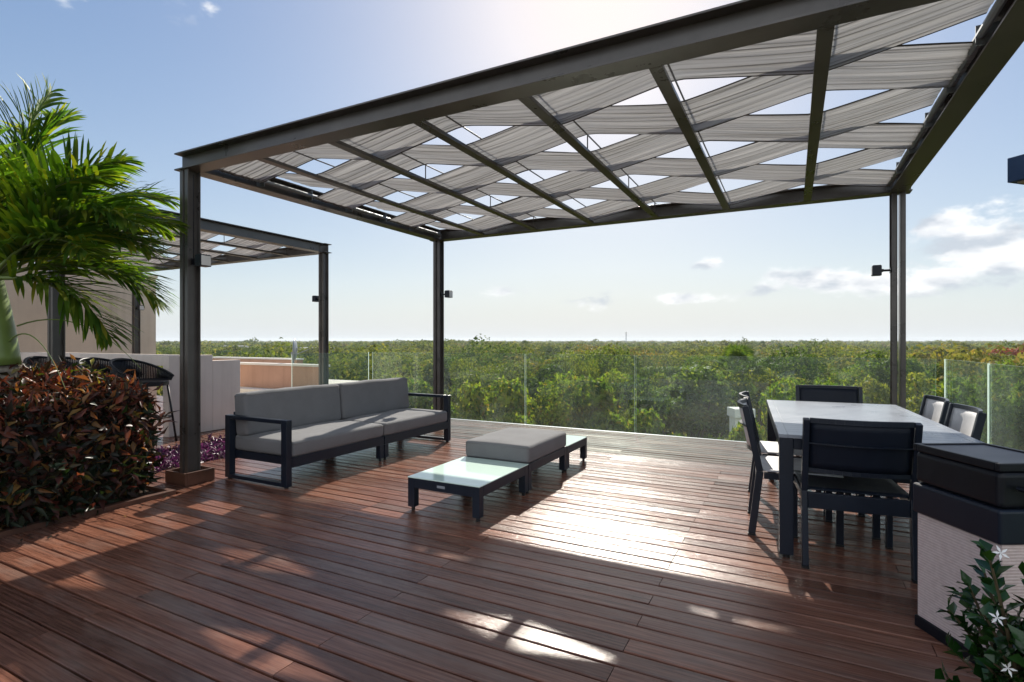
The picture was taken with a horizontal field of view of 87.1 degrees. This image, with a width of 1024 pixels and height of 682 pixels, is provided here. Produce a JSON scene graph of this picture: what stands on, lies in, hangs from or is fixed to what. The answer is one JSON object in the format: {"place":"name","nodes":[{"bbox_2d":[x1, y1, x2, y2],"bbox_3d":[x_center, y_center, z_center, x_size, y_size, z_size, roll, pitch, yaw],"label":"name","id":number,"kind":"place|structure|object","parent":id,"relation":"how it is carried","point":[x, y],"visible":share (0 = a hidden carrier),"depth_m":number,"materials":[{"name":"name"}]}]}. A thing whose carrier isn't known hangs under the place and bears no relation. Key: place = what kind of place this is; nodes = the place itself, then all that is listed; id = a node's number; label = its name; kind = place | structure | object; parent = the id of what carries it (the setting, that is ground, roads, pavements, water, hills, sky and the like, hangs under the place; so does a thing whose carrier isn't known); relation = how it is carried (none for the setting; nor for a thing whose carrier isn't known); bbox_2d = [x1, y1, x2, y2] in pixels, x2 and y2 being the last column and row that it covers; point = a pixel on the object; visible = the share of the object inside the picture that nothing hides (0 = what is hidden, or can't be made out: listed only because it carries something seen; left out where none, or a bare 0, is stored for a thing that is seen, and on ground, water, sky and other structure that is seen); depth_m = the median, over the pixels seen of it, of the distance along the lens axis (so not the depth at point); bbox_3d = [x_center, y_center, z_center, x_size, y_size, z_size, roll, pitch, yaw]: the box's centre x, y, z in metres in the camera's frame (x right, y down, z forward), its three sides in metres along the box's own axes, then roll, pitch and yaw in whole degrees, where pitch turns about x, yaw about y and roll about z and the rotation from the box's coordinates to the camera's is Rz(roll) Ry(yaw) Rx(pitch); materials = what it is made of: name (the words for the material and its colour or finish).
{"place":"outdoors","nodes":[
{"label":"outdoors","id":0,"kind":"place"},
{"bbox_2d":[4,263,157,367],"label":"building","id":1,"kind":"structure","parent":0,"point":[24,309],"depth_m":12.59,"materials":[{"name":"beige paint"}]},
{"bbox_2d":[150,395,224,450],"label":"side deck","id":2,"kind":"structure","parent":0,"point":[163,442],"depth_m":7.32,"materials":[{"name":"grey concrete"}]},
{"bbox_2d":[23,356,68,367],"bbox_3d":[-6.541,0.756,7.696,0.617,1.086,0.734,0,0,6],"label":"bar stool","id":3,"kind":"object","parent":2,"relation":"on","point":[42,359],"visible":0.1,"depth_m":7.72,"materials":[{"name":"black wicker"}]},
{"bbox_2d":[65,356,108,372],"bbox_3d":[-5.920,0.756,7.376,0.617,1.086,0.734,0,0,12],"label":"bar stool","id":4,"kind":"object","parent":2,"relation":"on","point":[69,360],"visible":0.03,"depth_m":7.52,"materials":[{"name":"black wicker"}]},
{"bbox_2d":[77,357,142,378],"bbox_3d":[-5.290,0.756,7.068,0.617,1.086,0.734,0,0,8],"label":"bar stool","id":5,"kind":"object","parent":2,"relation":"on","point":[96,359],"visible":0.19,"depth_m":7.19,"materials":[{"name":"black wicker"}]},
{"bbox_2d":[20,352,239,436],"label":"bar wall","id":6,"kind":"structure","parent":2,"relation":"on","point":[220,384],"depth_m":7.80,"materials":[{"name":"paint"}]},
{"bbox_2d":[108,358,177,443],"bbox_3d":[-4.660,0.756,6.760,0.617,1.086,0.734,0,0,4],"label":"bar stool","id":7,"kind":"object","parent":2,"relation":"on","point":[120,366],"visible":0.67,"depth_m":6.94,"materials":[{"name":"black metal"}]},
{"bbox_2d":[34,207,331,384],"bbox_3d":[-6.927,-0.242,9.271,6.180,3.084,4.170,0,0,28],"label":"pergola","id":8,"kind":"object","parent":2,"relation":"on","point":[249,244],"visible":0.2,"depth_m":9.58,"materials":[{"name":"paint"}]},
{"bbox_2d":[136,305,143,309],"bbox_3d":[-8.522,-1.134,12.328,0.178,0.852,0.104,0,0,28],"label":"spotlight","id":9,"kind":"object","parent":8,"relation":"attached to","point":[139,307],"visible":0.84,"depth_m":12.28,"materials":[{"name":"black metal"}]},
{"bbox_2d":[312,295,318,301],"bbox_3d":[-3.507,-1.134,9.717,0.178,0.852,0.104,0,0,28],"label":"spotlight","id":10,"kind":"object","parent":8,"relation":"attached to","point":[315,298],"visible":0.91,"depth_m":9.69,"materials":[{"name":"black metal"}]},
{"bbox_2d":[213,357,354,383],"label":"roof parapet","id":11,"kind":"structure","parent":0,"point":[271,360],"depth_m":23.30,"materials":[{"name":"concrete"}]},
{"bbox_2d":[240,362,329,392],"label":"neighbour house","id":12,"kind":"structure","parent":0,"point":[255,376],"depth_m":15.32,"materials":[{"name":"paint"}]},
{"bbox_2d":[291,339,308,362],"bbox_3d":[-6.425,0.639,16.047,0.483,1.422,0.516,0,0,28],"label":"satellite dish","id":13,"kind":"object","parent":12,"relation":"on","point":[294,353],"visible":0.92,"depth_m":15.97,"materials":[{"name":"grey metal"}]},
{"bbox_2d":[0,0,1023,340],"label":"sky","id":14,"kind":"structure","parent":0,"point":[156,79],"materials":[{"name":"blue"}]},
{"bbox_2d":[444,385,757,438],"bbox_3d":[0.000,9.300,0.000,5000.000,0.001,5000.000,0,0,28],"label":"ground","id":15,"kind":"structure","parent":0,"point":[447,389],"depth_m":93.60,"materials":[{"name":"green plant"}]},
{"bbox_2d":[352,368,400,380],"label":"tree","id":16,"kind":"object","parent":15,"relation":"on","point":[353,378],"visible":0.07,"depth_m":61.84,"materials":[{"name":"green plant"}]},
{"bbox_2d":[375,373,432,406],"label":"tree","id":17,"kind":"object","parent":15,"relation":"on","point":[387,376],"visible":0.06,"depth_m":28.36,"materials":[{"name":"green plant"}]},
{"bbox_2d":[408,378,457,417],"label":"tree","id":18,"kind":"object","parent":15,"relation":"on","point":[418,402],"visible":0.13,"depth_m":25.70,"materials":[{"name":"green plant"}]},
{"bbox_2d":[424,363,447,385],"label":"tree","id":19,"kind":"object","parent":15,"relation":"on","point":[430,365],"visible":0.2,"depth_m":59.23,"materials":[{"name":"green plant"}]},
{"bbox_2d":[444,356,455,388],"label":"tree","id":20,"kind":"object","parent":15,"relation":"on","point":[446,359],"visible":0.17,"depth_m":60.97,"materials":[{"name":"green plant"}]},
{"bbox_2d":[446,354,469,375],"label":"tree","id":21,"kind":"object","parent":15,"relation":"on","point":[457,358],"visible":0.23,"depth_m":57.99,"materials":[{"name":"green plant"}]},
{"bbox_2d":[454,380,497,420],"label":"tree","id":22,"kind":"object","parent":15,"relation":"on","point":[472,402],"visible":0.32,"depth_m":23.88,"materials":[{"name":"green plant"}]},
{"bbox_2d":[448,357,503,400],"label":"tree","id":23,"kind":"object","parent":15,"relation":"on","point":[458,365],"visible":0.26,"depth_m":42.92,"materials":[{"name":"green plant"}]},
{"bbox_2d":[451,359,536,405],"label":"tree","id":24,"kind":"object","parent":15,"relation":"on","point":[487,379],"visible":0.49,"depth_m":37.12,"materials":[{"name":"green plant"}]},
{"bbox_2d":[485,375,545,424],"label":"tree","id":25,"kind":"object","parent":15,"relation":"on","point":[517,405],"visible":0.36,"depth_m":21.42,"materials":[{"name":"green plant"}]},
{"bbox_2d":[534,358,550,368],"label":"tree","id":26,"kind":"object","parent":15,"relation":"on","point":[539,360],"visible":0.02,"depth_m":65.23,"materials":[{"name":"green plant"}]},
{"bbox_2d":[510,363,580,423],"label":"tree","id":27,"kind":"object","parent":15,"relation":"on","point":[546,372],"visible":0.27,"depth_m":34.91,"materials":[{"name":"green plant"}]},
{"bbox_2d":[530,369,590,428],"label":"tree","id":28,"kind":"object","parent":15,"relation":"on","point":[552,413],"visible":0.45,"depth_m":22.67,"materials":[{"name":"green plant"}]},
{"bbox_2d":[560,353,599,382],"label":"tree","id":29,"kind":"object","parent":15,"relation":"on","point":[581,369],"visible":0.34,"depth_m":37.13,"materials":[{"name":"green plant"}]},
{"bbox_2d":[546,373,630,431],"bbox_3d":[3.449,5.301,21.529,4.517,8.053,3.709,0,0,-43],"label":"tree","id":30,"kind":"object","parent":15,"relation":"on","point":[598,401],"visible":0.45,"depth_m":21.34,"materials":[{"name":"green plant"}]},
{"bbox_2d":[156,333,1023,420],"bbox_3d":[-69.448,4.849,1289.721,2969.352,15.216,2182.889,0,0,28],"label":"woodland","id":31,"kind":"object","parent":15,"relation":"on","point":[403,359],"visible":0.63,"depth_m":101.95,"materials":[{"name":"green plant"}]},
{"bbox_2d":[548,343,636,379],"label":"tree","id":32,"kind":"object","parent":15,"relation":"on","point":[600,355],"visible":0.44,"depth_m":44.65,"materials":[{"name":"green plant"}]},
{"bbox_2d":[590,368,657,418],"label":"tree","id":33,"kind":"object","parent":15,"relation":"on","point":[609,377],"visible":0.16,"depth_m":34.11,"materials":[{"name":"green plant"}]},
{"bbox_2d":[618,352,641,390],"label":"tree","id":34,"kind":"object","parent":15,"relation":"on","point":[637,371],"visible":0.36,"depth_m":55.45,"materials":[{"name":"green plant"}]},
{"bbox_2d":[621,407,642,428],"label":"tree","id":35,"kind":"object","parent":15,"relation":"on","point":[626,415],"visible":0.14,"depth_m":28.80,"materials":[{"name":"green plant"}]},
{"bbox_2d":[609,373,673,428],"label":"tree","id":36,"kind":"object","parent":15,"relation":"on","point":[647,397],"visible":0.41,"depth_m":23.55,"materials":[{"name":"green plant"}]},
{"bbox_2d":[626,407,681,436],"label":"tree","id":37,"kind":"object","parent":15,"relation":"on","point":[652,420],"visible":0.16,"depth_m":20.61,"materials":[{"name":"green plant"}]},
{"bbox_2d":[639,366,680,386],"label":"tree","id":38,"kind":"object","parent":15,"relation":"on","point":[669,371],"visible":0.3,"depth_m":56.99,"materials":[{"name":"green plant"}]},
{"bbox_2d":[563,397,757,438],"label":"undergrowth","id":39,"kind":"object","parent":15,"relation":"on","point":[684,434],"depth_m":43.80,"materials":[{"name":"green plant"}]},
{"bbox_2d":[650,372,670,434],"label":"tree","id":40,"kind":"object","parent":15,"relation":"on","point":[662,380],"visible":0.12,"depth_m":40.67,"materials":[{"name":"green plant"}]},
{"bbox_2d":[644,361,737,437],"bbox_3d":[8.395,5.147,25.323,5.031,8.330,5.853,0,0,24],"label":"tree","id":41,"kind":"object","parent":15,"relation":"on","point":[698,405],"visible":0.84,"depth_m":23.47,"materials":[{"name":"green plant"}]},
{"bbox_2d":[678,355,717,367],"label":"tree","id":42,"kind":"object","parent":15,"relation":"on","point":[689,360],"visible":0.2,"depth_m":65.07,"materials":[{"name":"green plant"}]},
{"bbox_2d":[695,359,716,365],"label":"tree","id":43,"kind":"object","parent":15,"relation":"on","point":[701,362],"visible":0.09,"depth_m":56.61,"materials":[{"name":"green plant"}]},
{"bbox_2d":[705,433,723,439],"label":"tree","id":44,"kind":"object","parent":15,"relation":"on","point":[713,437],"visible":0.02,"depth_m":20.78,"materials":[{"name":"green plant"}]},
{"bbox_2d":[694,361,751,437],"bbox_3d":[10.825,5.197,28.824,3.492,8.234,4.360,0,0,28],"label":"tree","id":45,"kind":"object","parent":15,"relation":"on","point":[736,375],"visible":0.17,"depth_m":28.99,"materials":[{"name":"green plant"}]},
{"bbox_2d":[710,344,737,369],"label":"tree","id":46,"kind":"object","parent":15,"relation":"on","point":[716,357],"visible":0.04,"depth_m":66.86,"materials":[{"name":"green plant"}]},
{"bbox_2d":[728,425,746,441],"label":"tree","id":47,"kind":"object","parent":15,"relation":"on","point":[737,436],"visible":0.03,"depth_m":16.82,"materials":[{"name":"green plant"}]},
{"bbox_2d":[727,407,754,431],"bbox_3d":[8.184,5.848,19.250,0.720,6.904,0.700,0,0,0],"label":"white hut","id":48,"kind":"object","parent":15,"relation":"on","point":[733,414],"visible":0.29,"depth_m":19.11,"materials":[{"name":"grey concrete"}]},
{"bbox_2d":[713,342,770,399],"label":"fan palm","id":49,"kind":"object","parent":15,"relation":"on","point":[733,353],"visible":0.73,"depth_m":29.42,"materials":[{"name":"green plant"}]},
{"bbox_2d":[724,418,766,441],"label":"tree","id":50,"kind":"object","parent":15,"relation":"on","point":[760,433],"visible":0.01,"depth_m":16.88,"materials":[{"name":"green plant"}]},
{"bbox_2d":[724,367,810,425],"bbox_3d":[15.751,5.478,35.134,5.922,7.670,4.742,0,0,-14],"label":"tree","id":51,"kind":"object","parent":15,"relation":"on","point":[760,383],"visible":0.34,"depth_m":34.86,"materials":[{"name":"green plant"}]},
{"bbox_2d":[718,346,826,425],"bbox_3d":[19.090,4.829,39.303,8.095,8.978,7.336,0,0,-9],"label":"tree","id":52,"kind":"object","parent":15,"relation":"on","point":[774,363],"visible":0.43,"depth_m":38.11,"materials":[{"name":"green plant"}]},
{"bbox_2d":[758,398,793,440],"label":"tree","id":53,"kind":"object","parent":15,"relation":"on","point":[764,418],"visible":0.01,"depth_m":21.85,"materials":[{"name":"green plant"}]},
{"bbox_2d":[756,375,840,425],"bbox_3d":[13.185,5.438,23.868,4.723,7.753,4.852,0,0,41],"label":"tree","id":54,"kind":"object","parent":15,"relation":"on","point":[775,393],"visible":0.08,"depth_m":24.77,"materials":[{"name":"green plant"}]},
{"bbox_2d":[789,365,842,381],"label":"tree","id":55,"kind":"object","parent":15,"relation":"on","point":[826,373],"visible":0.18,"depth_m":50.15,"materials":[{"name":"green plant"}]},
{"bbox_2d":[811,367,879,398],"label":"tree","id":56,"kind":"object","parent":15,"relation":"on","point":[854,378],"visible":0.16,"depth_m":35.72,"materials":[{"name":"green plant"}]},
{"bbox_2d":[833,382,866,403],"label":"tree","id":57,"kind":"object","parent":15,"relation":"on","point":[864,401],"depth_m":21.18,"materials":[{"name":"green plant"}]},
{"bbox_2d":[840,349,935,396],"bbox_3d":[27.005,4.948,37.538,6.768,8.737,6.670,0,0,16],"label":"tree","id":58,"kind":"object","parent":15,"relation":"on","point":[882,371],"visible":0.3,"depth_m":36.61,"materials":[{"name":"green plant"}]},
{"bbox_2d":[852,371,938,413],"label":"tree","id":59,"kind":"object","parent":15,"relation":"on","point":[870,389],"visible":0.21,"depth_m":22.25,"materials":[{"name":"green plant"}]},
{"bbox_2d":[924,364,951,381],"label":"tree","id":60,"kind":"object","parent":15,"relation":"on","point":[935,369],"visible":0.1,"depth_m":39.77,"materials":[{"name":"green plant"}]},
{"bbox_2d":[906,380,985,409],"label":"tree","id":61,"kind":"object","parent":15,"relation":"on","point":[907,394],"visible":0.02,"depth_m":31.12,"materials":[{"name":"green plant"}]},
{"bbox_2d":[921,384,993,444],"bbox_3d":[15.580,5.408,19.026,3.901,7.838,3.203,0,0,-11],"label":"tree","id":62,"kind":"object","parent":15,"relation":"on","point":[953,396],"visible":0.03,"depth_m":19.15,"materials":[{"name":"green plant"}]},
{"bbox_2d":[948,366,968,379],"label":"tree","id":63,"kind":"object","parent":15,"relation":"on","point":[951,372],"visible":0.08,"depth_m":45.11,"materials":[{"name":"green plant"}]},
{"bbox_2d":[939,347,985,377],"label":"tree","id":64,"kind":"object","parent":15,"relation":"on","point":[962,362],"visible":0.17,"depth_m":48.07,"materials":[{"name":"green plant"}]},
{"bbox_2d":[937,359,1023,448],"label":"tree","id":65,"kind":"object","parent":15,"relation":"on","point":[973,392],"visible":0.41,"depth_m":20.67,"materials":[{"name":"green plant"}]},
{"bbox_2d":[961,375,1012,388],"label":"tree","id":66,"kind":"object","parent":15,"relation":"on","point":[983,380],"visible":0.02,"depth_m":42.46,"materials":[{"name":"green plant"}]},
{"bbox_2d":[980,379,1023,450],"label":"tree","id":67,"kind":"object","parent":15,"relation":"on","point":[1020,390],"visible":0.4,"depth_m":19.66,"materials":[{"name":"green plant"}]},
{"bbox_2d":[985,353,1023,372],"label":"tree","id":68,"kind":"object","parent":15,"relation":"on","point":[1005,356],"visible":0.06,"depth_m":60.95,"materials":[{"name":"green plant"}]},
{"bbox_2d":[988,344,1023,358],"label":"flame tree","id":69,"kind":"object","parent":15,"relation":"on","point":[1013,351],"visible":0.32,"depth_m":77.52,"materials":[{"name":"red plant"}]},
{"bbox_2d":[991,356,1023,382],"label":"tree","id":70,"kind":"object","parent":15,"relation":"on","point":[1018,363],"visible":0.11,"depth_m":43.51,"materials":[{"name":"green plant"}]},
{"bbox_2d":[1007,154,1023,184],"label":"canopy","id":71,"kind":"object","parent":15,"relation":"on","point":[1015,169],"visible":1,"depth_m":4.91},
{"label":"terrace building","id":72,"kind":"structure","parent":0,"visible":0},
{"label":"roof slab","id":73,"kind":"structure","parent":72,"relation":"on","visible":0},
{"bbox_2d":[0,479,157,527],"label":"planting bed","id":74,"kind":"object","parent":73,"relation":"on","point":[148,492],"depth_m":4.47,"materials":[{"name":"soil"}]},
{"bbox_2d":[30,358,120,479],"bbox_3d":[-4.211,0.733,5.057,1.041,1.140,1.022,0,0,28],"label":"croton shrub","id":75,"kind":"object","parent":74,"relation":"on","point":[92,361],"visible":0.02,"depth_m":5.02,"materials":[{"name":"red plant"}]},
{"bbox_2d":[0,354,169,529],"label":"hedge","id":76,"kind":"object","parent":74,"relation":"on","point":[91,477],"visible":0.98,"depth_m":3.97,"materials":[{"name":"brown plant"}]},
{"bbox_2d":[0,73,188,507],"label":"palm tree","id":77,"kind":"object","parent":74,"relation":"on","point":[58,213],"visible":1,"depth_m":4.21,"materials":[{"name":"green plant"}]},
{"bbox_2d":[80,397,179,461],"bbox_3d":[-3.467,0.848,4.764,0.748,0.910,0.707,0,0,28],"label":"leafy shrub","id":78,"kind":"object","parent":74,"relation":"on","point":[160,415],"visible":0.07,"depth_m":4.85,"materials":[{"name":"red plant"}]},
{"bbox_2d":[0,449,179,537],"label":"deck edging","id":79,"kind":"object","parent":73,"relation":"on","point":[163,491],"visible":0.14,"depth_m":4.10,"materials":[{"name":"brown wood"}]},
{"bbox_2d":[162,452,222,470],"bbox_3d":[-3.006,1.420,7.489,1.030,0.070,4.490,0,0,28],"label":"planting trough","id":80,"kind":"object","parent":73,"relation":"on","point":[203,459],"depth_m":6.24,"materials":[{"name":"soil"}]},
{"bbox_2d":[148,432,224,471],"bbox_3d":[-3.141,1.299,7.227,1.123,0.294,3.965,0,0,28],"label":"ground cover","id":81,"kind":"object","parent":80,"relation":"on","point":[214,448],"visible":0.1,"depth_m":6.06,"materials":[{"name":"purple plant"}]},
{"bbox_2d":[0,419,981,681],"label":"deck","id":82,"kind":"structure","parent":73,"relation":"on","point":[624,557],"depth_m":2.90,"materials":[{"name":"brown wood"}]},
{"bbox_2d":[0,495,178,543],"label":"leaf litter","id":83,"kind":"object","parent":82,"relation":"on","point":[99,517],"visible":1,"depth_m":3.89,"materials":[{"name":"brown plant"}]},
{"bbox_2d":[225,384,383,488],"bbox_3d":[-2.049,0.889,5.474,0.850,0.821,1.279,0,0,28],"label":"sofa","id":84,"kind":"object","parent":82,"relation":"on","point":[288,429],"visible":1,"depth_m":5.17,"materials":[{"name":"grey fabric"}]},
{"bbox_2d":[337,378,450,459],"bbox_3d":[-1.458,0.889,6.610,0.850,0.822,1.281,0,0,28],"label":"sofa","id":85,"kind":"object","parent":82,"relation":"on","point":[384,403],"visible":0.76,"depth_m":6.52,"materials":[{"name":"grey fabric"}]},
{"bbox_2d":[408,457,527,521],"bbox_3d":[-0.332,1.170,4.343,0.644,0.260,0.806,0,0,28],"label":"coffee table","id":86,"kind":"object","parent":82,"relation":"on","point":[477,480],"visible":1,"depth_m":4.13,"materials":[{"name":"white glass"}]},
{"bbox_2d":[465,427,566,493],"bbox_3d":[0.059,1.090,5.093,0.657,0.421,0.882,0,0,28],"label":"ottoman","id":87,"kind":"object","parent":82,"relation":"on","point":[533,449],"visible":0.89,"depth_m":4.81,"materials":[{"name":"grey fabric"}]},
{"bbox_2d":[564,435,586,470],"bbox_3d":[0.397,1.170,5.744,0.644,0.260,0.586,0,0,28],"label":"coffee table","id":88,"kind":"object","parent":82,"relation":"on","point":[573,442],"visible":0.35,"depth_m":5.70,"materials":[{"name":"glass"}]},
{"bbox_2d":[165,0,1023,485],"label":"pergola","id":89,"kind":"object","parent":82,"relation":"on","point":[771,52],"visible":0.98,"depth_m":4.36,"materials":[{"name":"paint"}]},
{"bbox_2d":[191,174,210,266],"bbox_3d":[-2.851,-1.104,4.923,0.178,0.852,0.104,0,0,28],"label":"spotlight","id":90,"kind":"object","parent":89,"relation":"attached to","point":[200,260],"visible":1,"depth_m":4.90,"materials":[{"name":"black metal"}]},
{"bbox_2d":[441,244,452,297],"bbox_3d":[-1.027,-1.104,8.426,0.178,0.852,0.104,0,0,28],"label":"spotlight","id":91,"kind":"object","parent":89,"relation":"attached to","point":[448,293],"visible":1,"depth_m":8.42,"materials":[{"name":"black metal"}]},
{"bbox_2d":[871,196,891,275],"bbox_3d":[3.988,-1.134,5.816,0.178,0.852,0.104,0,0,28],"label":"spotlight","id":92,"kind":"object","parent":89,"relation":"attached to","point":[877,270],"visible":1,"depth_m":5.79,"materials":[{"name":"black metal"}]},
{"bbox_2d":[739,391,824,515],"bbox_3d":[2.171,0.867,4.344,0.625,0.866,0.532,0,0,23],"label":"dining chair","id":93,"kind":"object","parent":82,"relation":"on","point":[771,448],"visible":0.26,"depth_m":4.36,"materials":[{"name":"black metal"}]},
{"bbox_2d":[737,398,843,546],"bbox_3d":[1.911,0.867,3.758,0.625,0.866,0.532,0,0,23],"label":"dining chair","id":94,"kind":"object","parent":82,"relation":"on","point":[768,464],"visible":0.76,"depth_m":3.60,"materials":[{"name":"black metal"}]},
{"bbox_2d":[795,385,862,456],"bbox_3d":[2.967,0.867,4.995,0.562,0.866,0.625,0,0,24],"label":"dining chair","id":95,"kind":"object","parent":82,"relation":"on","point":[833,393],"visible":0.23,"depth_m":5.25,"materials":[{"name":"black metal"}]},
{"bbox_2d":[794,417,922,583],"bbox_3d":[2.012,0.867,3.202,0.562,0.866,0.625,0,0,21],"label":"dining chair","id":96,"kind":"object","parent":82,"relation":"on","point":[875,458],"visible":0.94,"depth_m":3.00,"materials":[{"name":"black metal"}]},
{"bbox_2d":[767,400,983,557],"bbox_3d":[2.475,0.928,3.965,1.020,0.743,2.050,0,0,23],"label":"dining table","id":97,"kind":"object","parent":82,"relation":"on","point":[784,422],"visible":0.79,"depth_m":3.60,"materials":[{"name":"white metal"}]},
{"bbox_2d":[845,395,951,495],"bbox_3d":[3.019,0.867,4.228,0.625,0.866,0.532,0,0,23],"label":"dining chair","id":98,"kind":"object","parent":82,"relation":"on","point":[934,408],"visible":0.23,"depth_m":4.21,"materials":[{"name":"grey fabric"}]},
{"bbox_2d":[857,403,986,540],"bbox_3d":[2.754,0.867,3.644,0.625,0.866,0.532,0,0,23],"label":"dining chair","id":99,"kind":"object","parent":82,"relation":"on","point":[968,420],"visible":0.31,"depth_m":3.54,"materials":[{"name":"grey metal"}]},
{"bbox_2d":[913,443,1023,675],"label":"grill cart","id":100,"kind":"object","parent":82,"relation":"on","point":[964,494],"visible":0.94,"depth_m":2.24,"materials":[{"name":"black metal"}]},
{"bbox_2d":[934,539,1023,681],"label":"flowering shrub","id":101,"kind":"object","parent":82,"relation":"on","point":[1000,653],"visible":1,"depth_m":1.56,"materials":[{"name":"green plant"}]},
{"bbox_2d":[372,352,910,441],"bbox_3d":[1.105,0.802,7.948,8.260,1.205,0.070,0,0,28],"label":"glass railing","id":102,"kind":"object","parent":73,"relation":"on","point":[588,429],"visible":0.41,"depth_m":7.62,"materials":[{"name":"white"}]},
{"bbox_2d":[944,359,1021,443],"bbox_3d":[3.719,0.802,3.656,0.091,1.205,5.124,0,0,25],"label":"glass railing","id":103,"kind":"object","parent":73,"relation":"on","point":[988,403],"visible":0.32,"depth_m":4.82,"materials":[{"name":"white"}]}
]}

